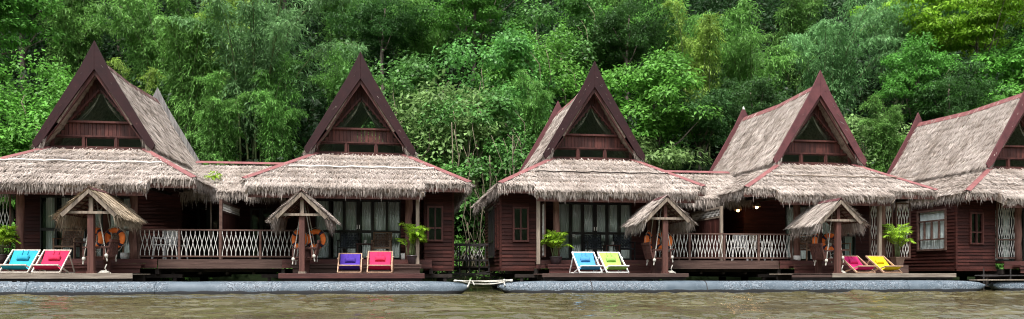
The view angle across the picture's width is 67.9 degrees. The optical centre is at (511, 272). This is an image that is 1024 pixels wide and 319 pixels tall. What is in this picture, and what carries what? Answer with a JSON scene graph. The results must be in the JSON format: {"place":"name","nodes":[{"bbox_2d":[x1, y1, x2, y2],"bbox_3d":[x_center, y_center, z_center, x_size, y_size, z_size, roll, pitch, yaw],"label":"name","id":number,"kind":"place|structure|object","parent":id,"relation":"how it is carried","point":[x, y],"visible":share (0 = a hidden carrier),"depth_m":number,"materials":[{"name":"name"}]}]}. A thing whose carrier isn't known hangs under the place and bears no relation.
{"place":"outdoors","nodes":[
{"label":"outdoors","id":0,"kind":"place"},
{"bbox_2d":[0,0,1005,285],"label":"hillside terrain","id":1,"kind":"structure","parent":0,"point":[260,278],"depth_m":37.72,"materials":[{"name":"green plant"}]},
{"bbox_2d":[0,115,43,230],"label":"shrub","id":2,"kind":"object","parent":1,"relation":"on","point":[16,145],"visible":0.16,"depth_m":29.11,"materials":[{"name":"green plant"}]},
{"bbox_2d":[0,0,71,72],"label":"broadleaf tree","id":3,"kind":"object","parent":1,"relation":"on","point":[13,20],"visible":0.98,"depth_m":33.33,"materials":[{"name":"green plant"}]},
{"bbox_2d":[0,47,74,154],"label":"creeper covered tree","id":4,"kind":"object","parent":1,"relation":"on","point":[42,112],"visible":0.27,"depth_m":30.95,"materials":[{"name":"green plant"}]},
{"bbox_2d":[17,0,93,114],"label":"broadleaf tree","id":5,"kind":"object","parent":1,"relation":"on","point":[31,17],"visible":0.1,"depth_m":38.86,"materials":[{"name":"green plant"}]},
{"bbox_2d":[33,0,114,99],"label":"bamboo clump","id":6,"kind":"object","parent":1,"relation":"on","point":[74,54],"visible":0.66,"depth_m":37.88,"materials":[{"name":"green plant"}]},
{"bbox_2d":[74,0,194,110],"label":"bamboo clump","id":7,"kind":"object","parent":1,"relation":"on","point":[144,48],"visible":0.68,"depth_m":37.03,"materials":[{"name":"green plant"}]},
{"bbox_2d":[107,57,165,94],"bbox_3d":[-16.077,-5.863,32.193,3.006,6.868,2.673,0,0,-21],"label":"bamboo clump","id":8,"kind":"object","parent":1,"relation":"on","point":[117,63],"visible":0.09,"depth_m":32.52,"materials":[{"name":"green plant"}]},
{"bbox_2d":[147,0,234,160],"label":"bamboo clump","id":9,"kind":"object","parent":1,"relation":"on","point":[188,97],"visible":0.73,"depth_m":32.92,"materials":[{"name":"green plant"}]},
{"bbox_2d":[185,69,259,164],"bbox_3d":[-12.300,-4.908,31.730,3.114,6.943,2.550,0,0,29],"label":"bamboo clump","id":10,"kind":"object","parent":1,"relation":"on","point":[218,137],"visible":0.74,"depth_m":31.46,"materials":[{"name":"green plant"}]},
{"bbox_2d":[193,0,266,147],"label":"bamboo clump","id":11,"kind":"object","parent":1,"relation":"on","point":[233,3],"visible":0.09,"depth_m":36.55,"materials":[{"name":"green plant"}]},
{"bbox_2d":[237,52,308,165],"bbox_3d":[-10.178,-6.011,32.999,2.781,7.744,3.397,0,0,-33],"label":"bamboo clump","id":12,"kind":"object","parent":1,"relation":"on","point":[270,108],"visible":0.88,"depth_m":32.78,"materials":[{"name":"green plant"}]},
{"bbox_2d":[152,0,397,165],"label":"bamboo clump","id":13,"kind":"object","parent":1,"relation":"on","point":[276,38],"visible":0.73,"depth_m":33.15,"materials":[{"name":"green plant"}]},
{"bbox_2d":[299,40,389,127],"bbox_3d":[-8.361,-7.678,37.032,4.136,6.862,4.337,0,0,35],"label":"bamboo clump","id":14,"kind":"object","parent":1,"relation":"on","point":[329,82],"visible":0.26,"depth_m":36.41,"materials":[{"name":"green plant"}]},
{"bbox_2d":[315,0,389,70],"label":"bamboo clump","id":15,"kind":"object","parent":1,"relation":"on","point":[332,9],"visible":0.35,"depth_m":44.41,"materials":[{"name":"green plant"}]},
{"bbox_2d":[323,0,439,96],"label":"broadleaf tree","id":16,"kind":"object","parent":1,"relation":"on","point":[377,32],"visible":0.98,"depth_m":41.31,"materials":[{"name":"green plant"}]},
{"bbox_2d":[334,48,459,164],"bbox_3d":[-5.261,-6.168,33.957,5.815,8.176,6.723,0,0,-6],"label":"creeper covered tree","id":17,"kind":"object","parent":1,"relation":"on","point":[408,73],"visible":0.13,"depth_m":33.24,"materials":[{"name":"green plant"}]},
{"bbox_2d":[380,0,468,95],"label":"bamboo clump","id":18,"kind":"object","parent":1,"relation":"on","point":[424,46],"visible":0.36,"depth_m":44.14,"materials":[{"name":"green plant"}]},
{"bbox_2d":[368,69,518,238],"bbox_3d":[-3.024,-4.830,33.179,6.996,7.747,7.174,0,0,-25],"label":"creeper covered tree","id":19,"kind":"object","parent":1,"relation":"on","point":[481,132],"visible":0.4,"depth_m":31.46,"materials":[{"name":"green plant"}]},
{"bbox_2d":[415,0,530,85],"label":"broadleaf tree","id":20,"kind":"object","parent":1,"relation":"on","point":[474,10],"visible":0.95,"depth_m":41.89,"materials":[{"name":"green plant"}]},
{"bbox_2d":[417,83,537,233],"bbox_3d":[-1.507,-4.539,31.882,5.373,7.340,6.211,0,0,4],"label":"creeper covered tree","id":21,"kind":"object","parent":1,"relation":"on","point":[512,137],"visible":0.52,"depth_m":30.81,"materials":[{"name":"green plant"}]},
{"bbox_2d":[432,122,527,283],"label":"hanging vines","id":22,"kind":"object","parent":21,"relation":"hanging from","point":[467,225],"visible":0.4,"depth_m":29.71,"materials":[{"name":"green plant"}]},
{"bbox_2d":[426,22,563,158],"bbox_3d":[-0.968,-7.628,36.083,6.321,8.872,7.308,0,0,13],"label":"creeper covered tree","id":23,"kind":"object","parent":1,"relation":"on","point":[503,44],"visible":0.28,"depth_m":35.53,"materials":[{"name":"green plant"}]},
{"bbox_2d":[1,212,1003,280],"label":"bank plants","id":24,"kind":"object","parent":1,"relation":"on","point":[474,235],"visible":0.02,"depth_m":30.36,"materials":[{"name":"green plant"}]},
{"bbox_2d":[0,0,1023,222],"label":"jungle undergrowth","id":25,"kind":"object","parent":1,"relation":"on","point":[698,7],"visible":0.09,"depth_m":45.11,"materials":[{"name":"green plant"}]},
{"bbox_2d":[470,23,591,123],"bbox_3d":[1.036,-8.568,38.967,7.299,8.162,7.257,0,0,24],"label":"creeper covered tree","id":26,"kind":"object","parent":1,"relation":"on","point":[571,88],"visible":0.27,"depth_m":37.76,"materials":[{"name":"green plant"}]},
{"bbox_2d":[506,67,564,153],"bbox_3d":[1.114,-5.354,33.355,2.627,7.153,3.208,0,0,34],"label":"bamboo clump","id":27,"kind":"object","parent":1,"relation":"on","point":[535,106],"visible":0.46,"depth_m":32.93,"materials":[{"name":"green plant"}]},
{"bbox_2d":[490,0,629,101],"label":"creeper covered tree","id":28,"kind":"object","parent":1,"relation":"on","point":[589,52],"visible":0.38,"depth_m":41.35,"materials":[{"name":"green plant"}]},
{"bbox_2d":[552,3,636,102],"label":"creeper covered tree","id":29,"kind":"object","parent":1,"relation":"on","point":[604,8],"visible":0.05,"depth_m":43.77,"materials":[{"name":"green plant"}]},
{"bbox_2d":[587,0,639,70],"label":"bamboo clump","id":30,"kind":"object","parent":1,"relation":"on","point":[615,3],"visible":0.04,"depth_m":49.04,"materials":[{"name":"green plant"}]},
{"bbox_2d":[563,0,688,117],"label":"broadleaf tree","id":31,"kind":"object","parent":1,"relation":"on","point":[631,45],"visible":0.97,"depth_m":40.59,"materials":[{"name":"green plant"}]},
{"bbox_2d":[601,42,724,153],"bbox_3d":[6.384,-5.887,34.693,5.536,8.864,5.713,0,0,-7],"label":"broadleaf tree","id":32,"kind":"object","parent":1,"relation":"on","point":[658,86],"visible":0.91,"depth_m":33.71,"materials":[{"name":"green plant"}]},
{"bbox_2d":[620,0,727,102],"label":"bamboo clump","id":33,"kind":"object","parent":1,"relation":"on","point":[674,38],"visible":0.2,"depth_m":44.10,"materials":[{"name":"green plant"}]},
{"bbox_2d":[636,135,712,173],"bbox_3d":[5.846,-3.585,33.668,5.462,5.648,4.920,0,0,-35],"label":"shrub","id":34,"kind":"object","parent":1,"relation":"on","point":[658,158],"visible":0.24,"depth_m":32.98,"materials":[{"name":"green plant"}]},
{"bbox_2d":[657,0,725,166],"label":"bamboo clump","id":35,"kind":"object","parent":1,"relation":"on","point":[704,40],"visible":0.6,"depth_m":39.01,"materials":[{"name":"green plant"}]},
{"bbox_2d":[657,85,738,173],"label":"broadleaf tree","id":36,"kind":"object","parent":1,"relation":"on","point":[707,127],"visible":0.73,"depth_m":34.08,"materials":[{"name":"green plant"}]},
{"bbox_2d":[677,0,804,137],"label":"bamboo clump","id":37,"kind":"object","parent":1,"relation":"on","point":[741,67],"visible":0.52,"depth_m":39.76,"materials":[{"name":"green plant"}]},
{"bbox_2d":[700,71,809,123],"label":"broadleaf tree","id":38,"kind":"object","parent":1,"relation":"on","point":[762,91],"visible":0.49,"depth_m":35.03,"materials":[{"name":"green plant"}]},
{"bbox_2d":[764,0,831,97],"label":"bamboo clump","id":39,"kind":"object","parent":1,"relation":"on","point":[804,9],"visible":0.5,"depth_m":47.48,"materials":[{"name":"green plant"}]},
{"bbox_2d":[780,0,922,124],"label":"bamboo clump","id":40,"kind":"object","parent":1,"relation":"on","point":[826,31],"visible":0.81,"depth_m":41.99,"materials":[{"name":"green plant"}]},
{"bbox_2d":[844,105,911,169],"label":"creeper covered tree","id":41,"kind":"object","parent":1,"relation":"on","point":[852,122],"visible":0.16,"depth_m":37.44,"materials":[{"name":"green plant"}]},
{"bbox_2d":[857,92,907,172],"bbox_3d":[17.845,-5.268,36.386,2.395,6.567,2.925,0,0,35],"label":"bamboo clump","id":42,"kind":"object","parent":1,"relation":"on","point":[880,134],"visible":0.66,"depth_m":36.12,"materials":[{"name":"green plant"}]},
{"bbox_2d":[847,0,975,129],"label":"bamboo clump","id":43,"kind":"object","parent":1,"relation":"on","point":[897,31],"visible":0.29,"depth_m":44.94,"materials":[{"name":"green plant"}]},
{"bbox_2d":[848,0,991,118],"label":"canopy tree","id":44,"kind":"object","parent":1,"relation":"on","point":[857,7],"visible":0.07,"depth_m":46.14,"materials":[{"name":"green plant"}]},
{"bbox_2d":[872,31,971,122],"bbox_3d":[20.441,-7.707,38.426,4.758,8.808,4.846,0,0,39],"label":"broadleaf tree","id":45,"kind":"object","parent":1,"relation":"on","point":[915,74],"visible":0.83,"depth_m":38.08,"materials":[{"name":"green plant"}]},
{"bbox_2d":[883,56,1011,120],"bbox_3d":[21.442,-6.270,37.396,4.900,7.874,5.023,0,0,-17],"label":"broadleaf tree","id":46,"kind":"object","parent":1,"relation":"on","point":[949,104],"visible":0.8,"depth_m":36.78,"materials":[{"name":"green plant"}]},
{"bbox_2d":[877,0,1023,96],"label":"canopy tree","id":47,"kind":"object","parent":1,"relation":"on","point":[951,34],"visible":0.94,"depth_m":41.03,"materials":[{"name":"green plant"}]},
{"bbox_2d":[968,29,1023,109],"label":"broadleaf tree","id":48,"kind":"object","parent":1,"relation":"on","point":[998,59],"visible":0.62,"depth_m":39.62,"materials":[{"name":"green plant"}]},
{"bbox_2d":[984,11,1023,67],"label":"broadleaf tree","id":49,"kind":"object","parent":1,"relation":"on","point":[1016,31],"visible":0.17,"depth_m":46.18,"materials":[{"name":"green plant"}]},
{"bbox_2d":[0,286,1023,318],"bbox_3d":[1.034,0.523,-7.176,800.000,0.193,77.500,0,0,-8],"label":"river water","id":50,"kind":"structure","parent":0,"point":[481,302],"depth_m":11.94,"materials":[{"name":"brown liquid"}]},
{"bbox_2d":[0,281,468,295],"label":"pontoon","id":51,"kind":"object","parent":50,"relation":"on","point":[232,287],"visible":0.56,"depth_m":18.33,"materials":[{"name":"paint"}]},
{"bbox_2d":[0,273,149,281],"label":"bathing deck","id":52,"kind":"structure","parent":51,"relation":"on","point":[52,277],"depth_m":18.25,"materials":[{"name":"brown wood"}]},
{"bbox_2d":[0,249,43,272],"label":"deck chair","id":53,"kind":"object","parent":52,"relation":"on","point":[22,259],"visible":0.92,"depth_m":18.63,"materials":[{"name":"teal fabric"}]},
{"bbox_2d":[31,249,74,272],"bbox_3d":[-11.286,-0.284,18.670,0.702,0.598,0.890,0,0,-9],"label":"deck chair","id":54,"kind":"object","parent":52,"relation":"on","point":[54,259],"visible":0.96,"depth_m":18.73,"materials":[{"name":"fabric"}]},
{"bbox_2d":[51,186,147,272],"bbox_3d":[-10.316,-1.061,19.083,1.851,2.152,1.999,0,0,-8],"label":"swing shelter","id":55,"kind":"object","parent":52,"relation":"on","point":[80,210],"visible":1,"depth_m":18.50,"materials":[{"name":"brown wood"}]},
{"bbox_2d":[82,201,119,264],"bbox_3d":[-10.243,-0.995,18.981,0.683,1.585,0.718,0,0,-8],"label":"swing bench","id":56,"kind":"object","parent":55,"relation":"hanging from","point":[112,248],"visible":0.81,"depth_m":18.74,"materials":[{"name":"brown wood"}]},
{"bbox_2d":[104,226,126,250],"bbox_3d":[-10.101,-0.860,19.337,0.673,0.673,0.144,0,0,6],"label":"life ring","id":57,"kind":"object","parent":55,"relation":"attached to","point":[119,232],"visible":0.81,"depth_m":19.29,"materials":[{"name":"orange plastic"}]},
{"bbox_2d":[278,273,424,280],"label":"bathing deck","id":58,"kind":"structure","parent":51,"relation":"on","point":[351,276],"depth_m":19.19,"materials":[{"name":"red wood"}]},
{"bbox_2d":[266,190,340,272],"bbox_3d":[-5.381,-1.058,19.811,1.871,2.145,1.860,0,0,-8],"label":"swing shelter","id":59,"kind":"object","parent":58,"relation":"on","point":[282,215],"visible":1,"depth_m":19.14,"materials":[{"name":"brown wood"}]},
{"bbox_2d":[292,203,320,264],"bbox_3d":[-5.314,-0.995,19.692,0.683,1.585,0.718,0,0,-8],"label":"swing bench","id":60,"kind":"object","parent":59,"relation":"hanging from","point":[314,254],"visible":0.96,"depth_m":19.42,"materials":[{"name":"brown wood"}]},
{"bbox_2d":[337,253,362,272],"bbox_3d":[-4.199,-0.254,19.691,0.662,0.539,0.890,0,0,-9],"label":"deck chair","id":61,"kind":"object","parent":58,"relation":"on","point":[349,261],"visible":0.98,"depth_m":19.75,"materials":[{"name":"purple fabric"}]},
{"bbox_2d":[367,251,393,272],"bbox_3d":[-3.439,-0.284,19.801,0.702,0.598,0.890,0,0,-8],"label":"deck chair","id":62,"kind":"object","parent":58,"relation":"on","point":[379,260],"visible":0.94,"depth_m":19.86,"materials":[{"name":"pink fabric"}]},
{"bbox_2d":[239,51,475,281],"bbox_3d":[-4.635,-3.023,24.038,6.482,6.906,8.080,0,0,-8],"label":"thatched bungalow","id":63,"kind":"object","parent":51,"relation":"on","point":[346,174],"visible":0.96,"depth_m":21.88,"materials":[{"name":"paint"}]},
{"bbox_2d":[337,232,358,258],"bbox_3d":[-4.848,-0.802,22.522,0.580,0.871,0.688,0,0,-5],"label":"woven armchair","id":64,"kind":"object","parent":63,"relation":"on","point":[350,239],"visible":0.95,"depth_m":22.74,"materials":[{"name":"wicker"}]},
{"bbox_2d":[315,199,400,259],"bbox_3d":[-4.725,-1.310,23.397,2.580,1.880,0.241,0,0,-8],"label":"glass door","id":65,"kind":"structure","parent":63,"relation":"in","point":[377,215],"depth_m":23.44,"materials":[{"name":"glass"}]},
{"bbox_2d":[332,97,389,130],"bbox_3d":[-4.471,-4.719,22.546,1.660,0.974,0.157,0,0,-8],"label":"gable window","id":66,"kind":"structure","parent":63,"relation":"in","point":[335,127],"depth_m":22.50,"materials":[{"name":"brown glass"}]},
{"bbox_2d":[371,232,391,258],"bbox_3d":[-3.877,-0.802,22.662,0.580,0.871,0.688,0,0,-5],"label":"woven armchair","id":67,"kind":"object","parent":63,"relation":"on","point":[377,236],"visible":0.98,"depth_m":22.89,"materials":[{"name":"brown wicker"}]},
{"bbox_2d":[396,222,428,263],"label":"potted palm","id":68,"kind":"object","parent":63,"relation":"on","point":[413,236],"visible":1,"depth_m":20.82,"materials":[{"name":"green plant"}]},
{"bbox_2d":[427,206,442,240],"bbox_3d":[-2.170,-1.390,21.475,0.450,1.000,0.080,0,0,-8],"label":"window","id":69,"kind":"structure","parent":63,"relation":"in","point":[428,207],"depth_m":21.45,"materials":[{"name":"brown wood"}]},
{"bbox_2d":[439,243,498,280],"bbox_3d":[-1.435,-0.343,24.731,1.922,1.185,1.215,0,0,-8],"label":"footbridge","id":70,"kind":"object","parent":63,"relation":"attached to","point":[469,267],"visible":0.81,"depth_m":24.22,"materials":[{"name":"wood"}]},
{"bbox_2d":[498,280,984,293],"bbox_3d":[6.460,0.510,20.481,13.770,0.629,0.629,0,0,-8],"label":"pontoon","id":71,"kind":"object","parent":50,"relation":"on","point":[589,286],"visible":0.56,"depth_m":20.14,"materials":[{"name":"paint"}]},
{"bbox_2d":[534,273,688,280],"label":"bathing deck","id":72,"kind":"structure","parent":71,"relation":"on","point":[591,276],"depth_m":20.17,"materials":[{"name":"brown wood"}]},
{"bbox_2d":[569,252,602,272],"bbox_3d":[2.015,-0.284,20.586,0.702,0.598,0.890,0,0,-13],"label":"deck chair","id":73,"kind":"object","parent":72,"relation":"on","point":[584,260],"visible":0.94,"depth_m":20.65,"materials":[{"name":"blue fabric"}]},
{"bbox_2d":[596,252,628,272],"bbox_3d":[2.733,-0.284,20.688,0.702,0.598,0.890,0,0,-15],"label":"deck chair","id":74,"kind":"object","parent":72,"relation":"on","point":[610,261],"visible":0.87,"depth_m":20.74,"materials":[{"name":"fabric"}]},
{"bbox_2d":[621,194,697,272],"bbox_3d":[4.050,-1.060,21.191,1.879,2.150,1.923,0,0,-8],"label":"swing shelter","id":75,"kind":"object","parent":72,"relation":"on","point":[674,217],"visible":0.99,"depth_m":20.58,"materials":[{"name":"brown wood"}]},
{"bbox_2d":[641,207,674,265],"bbox_3d":[4.041,-0.995,21.040,0.741,1.585,0.718,0,0,-8],"label":"swing bench","id":76,"kind":"object","parent":75,"relation":"hanging from","point":[649,255],"visible":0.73,"depth_m":20.79,"materials":[{"name":"brown wood"}]},
{"bbox_2d":[769,273,955,280],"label":"bathing deck","id":77,"kind":"structure","parent":71,"relation":"on","point":[841,276],"depth_m":21.24,"materials":[{"name":"brown wood"}]},
{"bbox_2d":[784,198,872,272],"bbox_3d":[9.038,-1.056,21.854,1.845,2.142,1.942,0,0,-8],"label":"swing shelter","id":78,"kind":"object","parent":77,"relation":"on","point":[810,219],"visible":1,"depth_m":21.34,"materials":[{"name":"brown wood"}]},
{"bbox_2d":[808,211,845,265],"bbox_3d":[9.019,-0.995,21.757,0.741,1.585,0.718,0,0,-8],"label":"swing bench","id":79,"kind":"object","parent":78,"relation":"hanging from","point":[818,254],"visible":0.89,"depth_m":21.62,"materials":[{"name":"brown wood"}]},
{"bbox_2d":[841,256,876,272],"bbox_3d":[9.842,-0.244,21.730,0.702,0.519,0.890,0,0,-17],"label":"deck chair","id":80,"kind":"object","parent":77,"relation":"on","point":[854,263],"visible":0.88,"depth_m":21.74,"materials":[{"name":"pink fabric"}]},
{"bbox_2d":[863,256,902,272],"bbox_3d":[10.654,-0.244,21.847,0.702,0.519,0.890,0,0,-17],"label":"deck chair","id":81,"kind":"object","parent":77,"relation":"on","point":[880,263],"visible":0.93,"depth_m":21.88,"materials":[{"name":"yellow fabric"}]},
{"bbox_2d":[987,281,1023,290],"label":"pontoon","id":82,"kind":"object","parent":50,"relation":"on","point":[1009,286],"visible":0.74,"depth_m":21.71,"materials":[{"name":"paint"}]},
{"bbox_3d":[6.122,0.530,24.120,13.000,0.550,0.543,0,0,-8],"label":"pontoon","id":83,"kind":"object","parent":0,"visible":0},
{"bbox_2d":[471,61,706,282],"bbox_3d":[2.085,-3.023,24.982,6.396,6.906,8.037,0,0,-8],"label":"thatched bungalow","id":84,"kind":"object","parent":83,"relation":"on","point":[596,174],"visible":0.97,"depth_m":22.89,"materials":[{"name":"beige plant"}]},
{"bbox_2d":[488,206,494,257],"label":"window","id":85,"kind":"structure","parent":84,"relation":"in","point":[491,219],"depth_m":23.83,"materials":[{"name":"brown glass"}]},
{"bbox_2d":[513,207,528,241],"bbox_3d":[0.252,-1.390,21.774,0.470,1.000,0.080,0,0,-8],"label":"window","id":86,"kind":"structure","parent":84,"relation":"in","point":[514,208],"depth_m":21.74,"materials":[{"name":"brown wood"}]},
{"bbox_2d":[540,229,573,263],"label":"potted palm","id":87,"kind":"object","parent":84,"relation":"on","point":[555,240],"visible":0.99,"depth_m":21.37,"materials":[{"name":"green plant"}]},
{"bbox_2d":[565,105,617,136],"bbox_3d":[2.452,-4.719,23.544,1.660,0.974,0.157,0,0,-8],"label":"gable window","id":88,"kind":"structure","parent":84,"relation":"in","point":[588,109],"depth_m":23.52,"materials":[{"name":"brown glass"}]},
{"bbox_2d":[583,234,605,251],"bbox_3d":[2.551,-0.802,23.588,0.580,0.871,0.688,0,0,-5],"label":"woven armchair","id":89,"kind":"object","parent":84,"relation":"on","point":[593,240],"visible":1,"depth_m":23.82,"materials":[{"name":"wicker"}]},
{"bbox_2d":[559,202,631,259],"bbox_3d":[2.653,-1.310,24.461,2.420,1.880,0.242,0,0,-8],"label":"glass door","id":90,"kind":"structure","parent":84,"relation":"in","point":[576,219],"depth_m":24.46,"materials":[{"name":"glass"}]},
{"bbox_2d":[613,234,635,259],"bbox_3d":[3.491,-0.802,23.724,0.580,0.871,0.688,0,0,-5],"label":"woven armchair","id":91,"kind":"object","parent":84,"relation":"on","point":[619,240],"visible":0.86,"depth_m":23.94,"materials":[{"name":"wicker"}]},
{"bbox_2d":[684,70,938,280],"bbox_3d":[9.300,-3.027,26.040,6.549,6.915,8.092,0,0,-8],"label":"thatched bungalow","id":92,"kind":"object","parent":83,"relation":"on","point":[794,157],"visible":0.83,"depth_m":24.40,"materials":[{"name":"beige plant"}]},
{"bbox_2d":[644,170,792,273],"bbox_3d":[6.242,-1.705,25.290,5.001,3.490,5.661,0,0,-8],"label":"linking veranda","id":93,"kind":"object","parent":92,"relation":"attached to","point":[700,248],"visible":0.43,"depth_m":23.16,"materials":[{"name":"beige plant"}]},
{"bbox_2d":[793,112,837,142],"bbox_3d":[9.742,-4.719,24.594,1.660,0.974,0.157,0,0,-8],"label":"gable window","id":94,"kind":"structure","parent":92,"relation":"in","point":[795,140],"depth_m":24.58,"materials":[{"name":"brown wood"}]},
{"bbox_2d":[785,205,855,260],"bbox_3d":[10.349,-1.310,25.570,2.520,1.880,0.242,0,0,-8],"label":"glass door","id":95,"kind":"structure","parent":92,"relation":"in","point":[789,213],"depth_m":25.55,"materials":[{"name":"glass"}]},
{"bbox_2d":[882,223,915,264],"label":"potted palm","id":96,"kind":"object","parent":92,"relation":"on","point":[895,234],"visible":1,"depth_m":22.80,"materials":[{"name":"green plant"}]},
{"bbox_3d":[18.000,0.530,25.831,9.000,0.547,0.542,0,0,-8],"label":"pontoon","id":97,"kind":"object","parent":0,"visible":0},
{"bbox_2d":[873,91,1023,286],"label":"thatched bungalow","id":98,"kind":"object","parent":97,"relation":"on","point":[969,165],"visible":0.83,"depth_m":25.27,"materials":[{"name":"beige plant"}]},
{"bbox_2d":[917,208,946,250],"bbox_3d":[13.704,-1.385,24.773,0.124,1.330,1.370,0,0,-8],"label":"window","id":99,"kind":"structure","parent":98,"relation":"in","point":[933,223],"depth_m":24.75,"materials":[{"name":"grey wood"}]},
{"bbox_2d":[969,212,983,244],"bbox_3d":[14.532,-1.390,23.781,0.470,1.000,0.080,0,0,-8],"label":"window","id":100,"kind":"structure","parent":98,"relation":"in","point":[976,232],"depth_m":23.75,"materials":[{"name":"brown wood"}]},
{"bbox_2d":[995,208,1023,260],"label":"lattice screen","id":101,"kind":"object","parent":98,"relation":"in","point":[1002,213],"depth_m":26.56,"materials":[{"name":"grey wood"}]},
{"bbox_3d":[-11.100,0.530,21.638,18.200,0.550,0.543,0,0,-8],"label":"pontoon","id":102,"kind":"object","parent":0,"visible":0},
{"bbox_2d":[0,41,235,281],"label":"thatched bungalow","id":103,"kind":"object","parent":102,"relation":"on","point":[107,128],"visible":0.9,"depth_m":21.24,"materials":[{"name":"paint"}]},
{"bbox_2d":[0,225,21,262],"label":"potted palm","id":104,"kind":"object","parent":103,"relation":"on","point":[5,235],"visible":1,"depth_m":19.39,"materials":[{"name":"green plant"}]},
{"bbox_2d":[52,230,83,258],"bbox_3d":[-12.494,-0.802,21.421,0.580,0.871,0.688,0,0,-9],"label":"woven armchair","id":105,"kind":"object","parent":103,"relation":"on","point":[68,239],"visible":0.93,"depth_m":21.63,"materials":[{"name":"brown wicker"}]},
{"bbox_2d":[40,195,129,258],"bbox_3d":[-12.426,-1.310,22.288,2.560,1.880,0.242,0,0,-8],"label":"glass door","id":106,"kind":"structure","parent":103,"relation":"in","point":[52,201],"depth_m":22.21,"materials":[{"name":"glass"}]},
{"bbox_2d":[68,89,128,123],"bbox_3d":[-11.647,-4.719,21.512,1.660,0.974,0.157,0,0,-8],"label":"gable window","id":107,"kind":"structure","parent":103,"relation":"in","point":[71,120],"depth_m":21.47,"materials":[{"name":"brown wood"}]},
{"bbox_2d":[138,161,298,273],"bbox_3d":[-8.259,-1.705,23.203,4.190,3.490,5.668,0,0,-8],"label":"linking veranda","id":108,"kind":"object","parent":103,"relation":"attached to","point":[239,233],"visible":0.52,"depth_m":22.16,"materials":[{"name":"brown wood"}]},
{"bbox_2d":[151,230,177,258],"bbox_3d":[-9.771,-0.799,21.455,0.525,0.863,0.560,0,0,26],"label":"garden chair","id":109,"kind":"object","parent":108,"relation":"on","point":[172,240],"visible":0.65,"depth_m":21.56,"materials":[{"name":"white paint"}]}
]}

